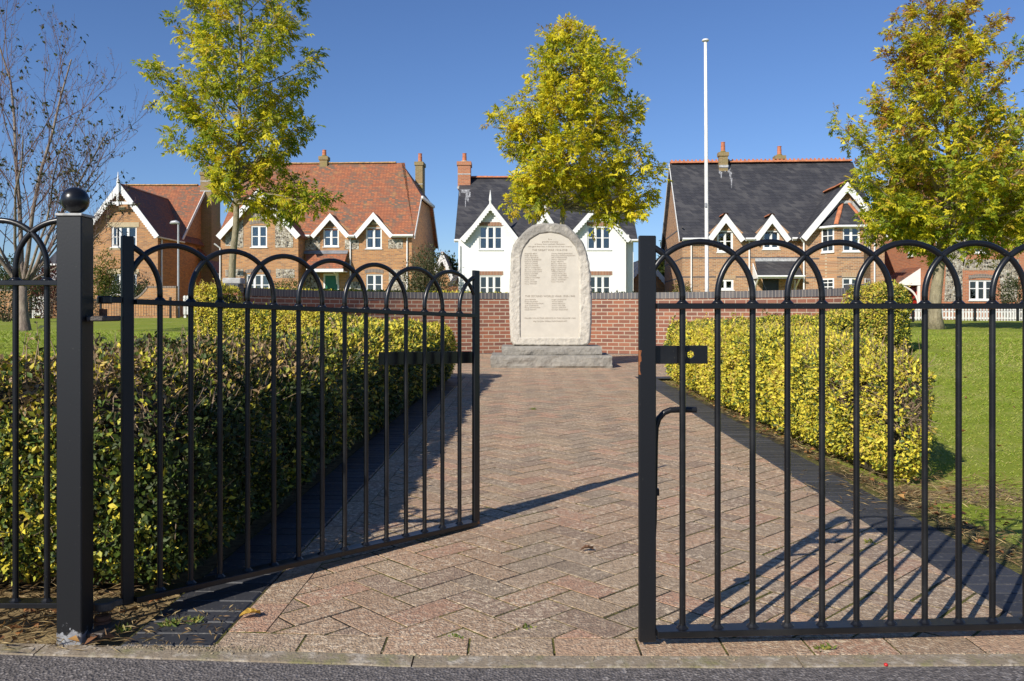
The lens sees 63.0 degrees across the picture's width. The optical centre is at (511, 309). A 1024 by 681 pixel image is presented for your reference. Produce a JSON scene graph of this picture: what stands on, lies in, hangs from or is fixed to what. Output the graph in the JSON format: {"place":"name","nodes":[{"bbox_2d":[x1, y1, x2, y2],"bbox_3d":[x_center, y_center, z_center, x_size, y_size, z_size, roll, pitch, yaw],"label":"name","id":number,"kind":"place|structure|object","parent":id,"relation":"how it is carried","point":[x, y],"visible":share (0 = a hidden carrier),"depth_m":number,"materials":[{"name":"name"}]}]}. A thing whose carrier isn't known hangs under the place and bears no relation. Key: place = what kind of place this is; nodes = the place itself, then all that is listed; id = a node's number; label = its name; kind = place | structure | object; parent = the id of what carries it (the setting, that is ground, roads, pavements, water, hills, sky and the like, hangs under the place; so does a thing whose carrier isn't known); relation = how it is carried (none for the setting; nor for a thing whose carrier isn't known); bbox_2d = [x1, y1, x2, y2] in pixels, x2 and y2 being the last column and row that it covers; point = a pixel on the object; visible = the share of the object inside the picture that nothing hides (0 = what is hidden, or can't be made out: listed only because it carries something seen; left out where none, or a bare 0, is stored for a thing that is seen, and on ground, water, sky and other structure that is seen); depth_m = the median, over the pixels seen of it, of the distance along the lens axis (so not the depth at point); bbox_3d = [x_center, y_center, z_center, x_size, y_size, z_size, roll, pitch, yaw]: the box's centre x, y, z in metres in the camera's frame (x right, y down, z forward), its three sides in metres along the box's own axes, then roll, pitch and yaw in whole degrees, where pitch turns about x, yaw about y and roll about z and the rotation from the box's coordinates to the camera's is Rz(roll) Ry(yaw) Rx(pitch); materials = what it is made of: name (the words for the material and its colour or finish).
{"place":"outdoors","nodes":[
{"label":"outdoors","id":0,"kind":"place"},
{"bbox_2d":[447,281,461,290],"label":"garden shrub","id":1,"kind":"object","parent":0,"point":[453,287],"visible":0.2,"depth_m":40.16,"materials":[{"name":"green plant"}]},
{"bbox_2d":[0,315,1021,655],"bbox_3d":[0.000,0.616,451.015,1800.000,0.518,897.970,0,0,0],"label":"lawn","id":2,"kind":"structure","parent":0,"point":[256,525],"depth_m":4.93,"materials":[{"name":"green plant"}]},
{"bbox_2d":[0,289,32,317],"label":"garden wall","id":3,"kind":"structure","parent":2,"relation":"on","point":[9,294],"depth_m":38.50,"materials":[{"name":"beige brick"}]},
{"bbox_2d":[0,270,37,288],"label":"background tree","id":4,"kind":"object","parent":2,"relation":"on","point":[6,278],"visible":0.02,"depth_m":59.46,"materials":[{"name":"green plant"}]},
{"bbox_2d":[0,253,43,321],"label":"garden shrub","id":5,"kind":"object","parent":2,"relation":"on","point":[8,318],"visible":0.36,"depth_m":25.99,"materials":[{"name":"green plant"}]},
{"bbox_2d":[28,260,56,318],"bbox_3d":[-20.832,-0.887,37.439,2.160,2.752,2.023,0,0,0],"label":"garden shrub","id":6,"kind":"object","parent":2,"relation":"on","point":[53,295],"visible":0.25,"depth_m":37.32,"materials":[{"name":"green plant"}]},
{"bbox_2d":[28,277,56,312],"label":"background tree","id":7,"kind":"object","parent":2,"relation":"on","point":[43,291],"visible":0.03,"depth_m":57.50,"materials":[{"name":"green plant"}]},
{"bbox_2d":[50,251,56,279],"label":"distant house","id":8,"kind":"structure","parent":2,"relation":"on","point":[53,258],"depth_m":60.11,"materials":[{"name":"stone"}]},
{"bbox_2d":[0,0,163,331],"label":"cherry tree","id":9,"kind":"object","parent":2,"relation":"on","point":[25,273],"visible":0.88,"depth_m":13.62,"materials":[{"name":"brown plant"}]},
{"bbox_2d":[55,187,120,644],"bbox_3d":[-1.077,0.286,2.127,0.110,1.188,0.119,0,0,0],"label":"gate post","id":10,"kind":"object","parent":2,"relation":"on","point":[76,318],"visible":1,"depth_m":2.07,"materials":[{"name":"metal"}]},
{"bbox_2d":[0,218,56,608],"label":"iron railing","id":11,"kind":"object","parent":10,"relation":"attached to","point":[15,282],"visible":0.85,"depth_m":2.13,"materials":[{"name":"black metal"}]},
{"bbox_2d":[93,236,479,611],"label":"iron gate","id":12,"kind":"structure","parent":10,"relation":"attached to","point":[128,302],"depth_m":2.56,"materials":[{"name":"metal"}]},
{"bbox_2d":[1,297,186,318],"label":"park railing","id":13,"kind":"object","parent":2,"relation":"on","point":[170,308],"visible":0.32,"depth_m":35.79,"materials":[{"name":"white paint"}]},
{"bbox_2d":[32,296,43,317],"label":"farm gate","id":14,"kind":"structure","parent":13,"relation":"attached to","point":[39,310],"depth_m":38.26,"materials":[{"name":"white wood"}]},
{"bbox_2d":[183,295,197,317],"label":"picket gate","id":15,"kind":"structure","parent":13,"relation":"attached to","point":[184,307],"depth_m":37.49,"materials":[{"name":"white wood"}]},
{"bbox_2d":[93,244,120,298],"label":"shrub","id":16,"kind":"object","parent":2,"relation":"on","point":[104,281],"visible":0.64,"depth_m":42.21,"materials":[{"name":"green plant"}]},
{"bbox_2d":[51,286,177,317],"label":"garden wall","id":17,"kind":"structure","parent":2,"relation":"on","point":[148,292],"depth_m":38.50,"materials":[{"name":"orange brick"}]},
{"bbox_2d":[93,280,144,296],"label":"garden shrub","id":18,"kind":"object","parent":2,"relation":"on","point":[114,291],"visible":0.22,"depth_m":41.11,"materials":[{"name":"green plant"}]},
{"bbox_2d":[134,279,153,297],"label":"garden shrub","id":19,"kind":"object","parent":2,"relation":"on","point":[142,285],"visible":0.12,"depth_m":41.02,"materials":[{"name":"green plant"}]},
{"bbox_2d":[93,163,221,316],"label":"gable house","id":20,"kind":"structure","parent":2,"relation":"on","point":[154,214],"depth_m":45.89,"materials":[{"name":"orange brick"}]},
{"bbox_2d":[110,227,136,247],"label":"window","id":21,"kind":"structure","parent":20,"relation":"in","point":[132,231],"depth_m":43.67,"materials":[{"name":"white paint"}]},
{"bbox_2d":[110,274,136,295],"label":"window","id":22,"kind":"structure","parent":20,"relation":"in","point":[135,275],"depth_m":43.65,"materials":[{"name":"white paint"}]},
{"bbox_2d":[170,220,179,317],"bbox_3d":[-16.147,-1.724,40.000,0.484,5.109,0.200,0,0,0],"label":"street lamp","id":23,"kind":"object","parent":2,"relation":"on","point":[178,268],"visible":0.74,"depth_m":39.96,"materials":[{"name":"metal"}]},
{"bbox_2d":[0,314,452,588],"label":"clipped hedge","id":24,"kind":"object","parent":2,"relation":"on","point":[107,476],"visible":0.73,"depth_m":2.70,"materials":[{"name":"green plant"}]},
{"bbox_2d":[222,278,244,302],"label":"wall pillar","id":25,"kind":"structure","parent":2,"relation":"on","point":[239,282],"depth_m":11.20,"materials":[{"name":"brick"}]},
{"bbox_2d":[130,0,346,277],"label":"leafy tree","id":26,"kind":"object","parent":2,"relation":"on","point":[224,180],"visible":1,"depth_m":19.68,"materials":[{"name":"green plant"}]},
{"bbox_2d":[273,275,310,289],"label":"garden shrub","id":27,"kind":"object","parent":2,"relation":"on","point":[289,285],"visible":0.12,"depth_m":41.44,"materials":[{"name":"green plant"}]},
{"bbox_2d":[194,278,456,380],"bbox_3d":[-2.295,0.227,9.939,3.397,1.238,1.039,0,0,14],"label":"clipped hedge","id":28,"kind":"object","parent":2,"relation":"on","point":[233,319],"visible":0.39,"depth_m":9.77,"materials":[{"name":"green plant"}]},
{"bbox_2d":[214,150,438,290],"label":"brick house","id":29,"kind":"structure","parent":2,"relation":"on","point":[385,215],"depth_m":43.85,"materials":[{"name":"orange brick"}]},
{"bbox_2d":[246,274,269,287],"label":"window","id":30,"kind":"structure","parent":29,"relation":"in","point":[260,280],"depth_m":43.00,"materials":[{"name":"white paint"}]},
{"bbox_2d":[250,226,267,247],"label":"window","id":31,"kind":"structure","parent":29,"relation":"in","point":[258,233],"depth_m":43.00,"materials":[{"name":"white paint"}]},
{"bbox_2d":[322,228,338,247],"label":"window","id":32,"kind":"structure","parent":29,"relation":"in","point":[331,238],"depth_m":43.88,"materials":[{"name":"white paint"}]},
{"bbox_2d":[323,274,338,289],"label":"door","id":33,"kind":"structure","parent":29,"relation":"in","point":[329,280],"depth_m":43.87,"materials":[{"name":"green paint"}]},
{"bbox_2d":[365,227,381,249],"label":"window","id":34,"kind":"structure","parent":29,"relation":"in","point":[373,238],"depth_m":43.79,"materials":[{"name":"white paint"}]},
{"bbox_2d":[366,274,382,290],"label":"window","id":35,"kind":"structure","parent":29,"relation":"in","point":[373,281],"depth_m":43.77,"materials":[{"name":"white paint"}]},
{"bbox_2d":[402,242,454,291],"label":"feathery shrub","id":36,"kind":"object","parent":2,"relation":"on","point":[415,283],"visible":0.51,"depth_m":40.27,"materials":[{"name":"green plant"}]},
{"bbox_2d":[435,251,453,289],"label":"distant house","id":37,"kind":"structure","parent":2,"relation":"on","point":[446,261],"depth_m":58.00,"materials":[{"name":"white paint"}]},
{"bbox_2d":[435,250,457,270],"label":"background tree","id":38,"kind":"object","parent":2,"relation":"on","point":[452,260],"visible":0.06,"depth_m":61.84,"materials":[{"name":"green plant"}]},
{"bbox_2d":[449,269,457,290],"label":"distant house","id":39,"kind":"structure","parent":2,"relation":"on","point":[454,278],"depth_m":49.70,"materials":[{"name":"brown brick"}]},
{"bbox_2d":[0,333,1021,652],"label":"leaf litter","id":40,"kind":"object","parent":2,"relation":"on","point":[672,383],"visible":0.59,"depth_m":3.22,"materials":[{"name":"plant"}]},
{"bbox_2d":[0,643,1023,667],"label":"edging kerb","id":41,"kind":"structure","parent":2,"relation":"on","point":[506,661],"depth_m":1.98,"materials":[{"name":"concrete"}]},
{"bbox_2d":[3,639,1022,661],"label":"gravel","id":42,"kind":"structure","parent":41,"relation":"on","point":[196,647],"depth_m":2.04,"materials":[{"name":"grey gravel"}]},
{"bbox_2d":[244,288,845,354],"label":"brick wall","id":43,"kind":"structure","parent":2,"relation":"on","point":[614,328],"depth_m":15.31,"materials":[{"name":"red brick"}]},
{"bbox_2d":[256,286,668,292],"bbox_3d":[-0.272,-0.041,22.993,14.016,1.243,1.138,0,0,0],"label":"coping","id":44,"kind":"object","parent":43,"relation":"on","point":[383,290],"visible":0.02,"depth_m":22.78,"materials":[{"name":"grey brick"}]},
{"bbox_2d":[454,153,637,292],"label":"white house","id":45,"kind":"structure","parent":2,"relation":"on","point":[488,233],"depth_m":41.50,"materials":[{"name":"paint"}]},
{"bbox_2d":[478,226,502,250],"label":"window","id":46,"kind":"structure","parent":45,"relation":"in","point":[486,243],"depth_m":41.49,"materials":[{"name":"white paint"}]},
{"bbox_2d":[480,276,501,292],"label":"window","id":47,"kind":"structure","parent":45,"relation":"in","point":[489,284],"depth_m":42.35,"materials":[{"name":"white paint"}]},
{"bbox_2d":[586,226,611,250],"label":"window","id":48,"kind":"structure","parent":45,"relation":"in","point":[603,243],"depth_m":41.49,"materials":[{"name":"white paint"}]},
{"bbox_2d":[591,276,610,292],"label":"window","id":49,"kind":"structure","parent":45,"relation":"in","point":[600,284],"depth_m":42.35,"materials":[{"name":"white paint"}]},
{"bbox_2d":[121,376,1021,646],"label":"kerb","id":50,"kind":"structure","parent":2,"relation":"on","point":[242,594],"depth_m":3.04,"materials":[{"name":"grey brick"}]},
{"bbox_2d":[479,12,673,241],"bbox_3d":[1.484,-3.293,20.113,4.339,7.604,4.236,0,0,34],"label":"leafy tree","id":51,"kind":"object","parent":2,"relation":"on","point":[598,75],"visible":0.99,"depth_m":19.52,"materials":[{"name":"green plant"}]},
{"bbox_2d":[633,261,664,292],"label":"distant house","id":52,"kind":"structure","parent":2,"relation":"on","point":[660,283],"depth_m":52.00,"materials":[{"name":"beige brick"}]},
{"bbox_2d":[656,240,664,277],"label":"background tree","id":53,"kind":"object","parent":2,"relation":"on","point":[661,268],"visible":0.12,"depth_m":65.54,"materials":[{"name":"green plant"}]},
{"bbox_2d":[672,279,691,291],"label":"garden shrub","id":54,"kind":"object","parent":2,"relation":"on","point":[687,287],"visible":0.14,"depth_m":40.55,"materials":[{"name":"green plant"}]},
{"bbox_2d":[702,38,708,291],"bbox_3d":[3.507,-2.035,15.239,0.139,5.730,0.363,0,0,0],"label":"flagpole","id":55,"kind":"object","parent":2,"relation":"on","point":[705,40],"visible":0.83,"depth_m":15.09,"materials":[{"name":"white metal"}]},
{"bbox_2d":[661,142,890,292],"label":"slate house","id":56,"kind":"structure","parent":2,"relation":"on","point":[804,204],"depth_m":42.29,"materials":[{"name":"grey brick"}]},
{"bbox_2d":[716,230,732,252],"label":"window","id":57,"kind":"structure","parent":56,"relation":"in","point":[725,239],"depth_m":41.91,"materials":[{"name":"white paint"}]},
{"bbox_2d":[721,279,734,290],"bbox_3d":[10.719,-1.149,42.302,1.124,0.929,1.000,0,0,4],"label":"window","id":58,"kind":"structure","parent":56,"relation":"in","point":[727,285],"depth_m":41.89,"materials":[{"name":"white paint"}]},
{"bbox_2d":[763,279,778,290],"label":"door","id":59,"kind":"structure","parent":56,"relation":"in","point":[768,284],"depth_m":41.74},
{"bbox_2d":[762,230,780,249],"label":"window","id":60,"kind":"structure","parent":56,"relation":"in","point":[765,247],"depth_m":41.74,"materials":[{"name":"white paint"}]},
{"bbox_2d":[821,228,833,253],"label":"window","id":61,"kind":"structure","parent":56,"relation":"in","point":[827,233],"depth_m":40.23,"materials":[{"name":"white paint"}]},
{"bbox_2d":[823,278,833,288],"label":"window","id":62,"kind":"structure","parent":56,"relation":"in","point":[828,282],"depth_m":40.21,"materials":[{"name":"white paint"}]},
{"bbox_2d":[842,278,855,287],"bbox_3d":[16.165,-1.206,39.880,0.822,0.632,0.060,0,0,4],"label":"window","id":63,"kind":"structure","parent":56,"relation":"in","point":[850,279],"depth_m":39.87,"materials":[{"name":"white paint"}]},
{"bbox_2d":[842,227,860,252],"bbox_3d":[16.176,-3.327,39.838,0.879,1.216,0.145,0,0,4],"label":"window","id":64,"kind":"structure","parent":56,"relation":"in","point":[850,235],"depth_m":39.86,"materials":[{"name":"white paint"}]},
{"bbox_2d":[663,279,913,378],"bbox_3d":[3.366,0.217,10.024,3.340,1.265,1.238,0,0,-20],"label":"clipped hedge","id":65,"kind":"object","parent":2,"relation":"on","point":[842,319],"visible":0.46,"depth_m":9.89,"materials":[{"name":"green plant"}]},
{"bbox_2d":[670,316,944,481],"bbox_3d":[2.439,0.485,6.662,1.624,0.848,5.574,0,0,0],"label":"clipped hedge","id":66,"kind":"object","parent":2,"relation":"on","point":[805,385],"visible":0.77,"depth_m":4.78,"materials":[{"name":"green plant"}]},
{"bbox_2d":[845,284,869,298],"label":"wall pillar","id":67,"kind":"structure","parent":2,"relation":"on","point":[847,287],"depth_m":11.31,"materials":[{"name":"brick"}]},
{"bbox_2d":[909,309,920,319],"bbox_3d":[17.885,0.263,36.564,1.589,0.719,0.152,0,0,0],"label":"picket fence","id":68,"kind":"object","parent":2,"relation":"on","point":[918,311],"visible":0.12,"depth_m":36.49,"materials":[{"name":"white wood"}]},
{"bbox_2d":[825,0,1023,328],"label":"leafy tree","id":69,"kind":"object","parent":2,"relation":"on","point":[962,210],"visible":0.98,"depth_m":20.67,"materials":[{"name":"green plant"}]},
{"bbox_2d":[942,309,954,319],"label":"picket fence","id":70,"kind":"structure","parent":2,"relation":"on","point":[946,311],"depth_m":36.39,"materials":[{"name":"white wood"}]},
{"bbox_2d":[881,162,1023,319],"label":"corner house","id":71,"kind":"structure","parent":2,"relation":"on","point":[903,269],"depth_m":40.00,"materials":[{"name":"orange brick"}]},
{"bbox_2d":[908,287,916,316],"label":"door","id":72,"kind":"structure","parent":71,"relation":"in","point":[914,289],"depth_m":42.14,"materials":[{"name":"red wood"}]},
{"bbox_2d":[968,280,990,300],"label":"window","id":73,"kind":"structure","parent":71,"relation":"in","point":[977,288],"depth_m":40.06,"materials":[{"name":"white paint"}]},
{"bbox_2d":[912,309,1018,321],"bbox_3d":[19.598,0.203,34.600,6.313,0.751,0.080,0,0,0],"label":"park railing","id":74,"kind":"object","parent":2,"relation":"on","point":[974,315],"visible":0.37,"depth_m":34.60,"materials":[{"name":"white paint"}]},
{"bbox_2d":[962,309,1021,320],"bbox_3d":[21.449,0.290,36.564,3.822,0.708,0.152,0,0,0],"label":"picket fence","id":75,"kind":"object","parent":2,"relation":"on","point":[1011,317],"visible":0.48,"depth_m":36.49,"materials":[{"name":"white wood"}]},
{"bbox_2d":[996,273,1021,320],"bbox_3d":[22.653,-0.543,37.626,2.258,2.274,1.462,0,0,0],"label":"garden shrub","id":76,"kind":"object","parent":2,"relation":"on","point":[1015,283],"visible":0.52,"depth_m":37.53,"materials":[{"name":"green plant"}]},
{"bbox_2d":[0,654,1023,680],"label":"road","id":77,"kind":"structure","parent":0,"point":[34,668],"depth_m":1.92,"materials":[{"name":"grey asphalt"}]},
{"bbox_2d":[0,0,1023,279],"label":"sky","id":78,"kind":"structure","parent":0,"point":[404,79],"materials":[{"name":"blue"}]},
{"bbox_2d":[214,354,1023,660],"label":"path","id":79,"kind":"structure","parent":0,"point":[515,395],"depth_m":2.81,"materials":[{"name":"brick"}]},
{"bbox_2d":[239,608,260,616],"bbox_3d":[-0.706,0.815,2.245,0.042,0.016,0.042,0,0,22],"label":"fallen leaf","id":80,"kind":"object","parent":79,"relation":"on","point":[249,610],"visible":1,"depth_m":2.25,"materials":[{"name":"yellow plant"}]},
{"bbox_2d":[115,407,875,651],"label":"weeds","id":81,"kind":"object","parent":79,"relation":"on","point":[174,623],"visible":0.98,"depth_m":2.18,"materials":[{"name":"green plant"}]},
{"bbox_2d":[490,223,611,367],"bbox_3d":[0.565,-0.217,12.280,1.751,2.095,0.879,0,0,0],"label":"war memorial","id":82,"kind":"object","parent":79,"relation":"on","point":[550,306],"visible":1,"depth_m":12.15,"materials":[{"name":"stone"}]},
{"bbox_2d":[119,377,1021,654],"bbox_3d":[0.550,0.832,8.923,8.700,0.001,13.846,0,0,0],"label":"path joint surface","id":83,"kind":"object","parent":79,"relation":"on","point":[1005,547],"visible":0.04,"depth_m":2.90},
{"bbox_2d":[581,545,593,549],"bbox_3d":[0.257,0.816,2.862,0.037,0.016,0.031,0,0,-45],"label":"fallen leaf","id":84,"kind":"object","parent":79,"relation":"on","point":[587,546],"visible":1,"depth_m":2.86,"materials":[{"name":"brown plant"}]},
{"bbox_3d":[1.743,0.286,2.149,0.067,1.188,0.066,0,0,0],"label":"gate post","id":85,"kind":"object","parent":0,"visible":0},
{"bbox_2d":[638,236,1023,641],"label":"iron gate","id":86,"kind":"structure","parent":85,"relation":"attached to","point":[651,354],"depth_m":2.08,"materials":[{"name":"metal"}]}
]}

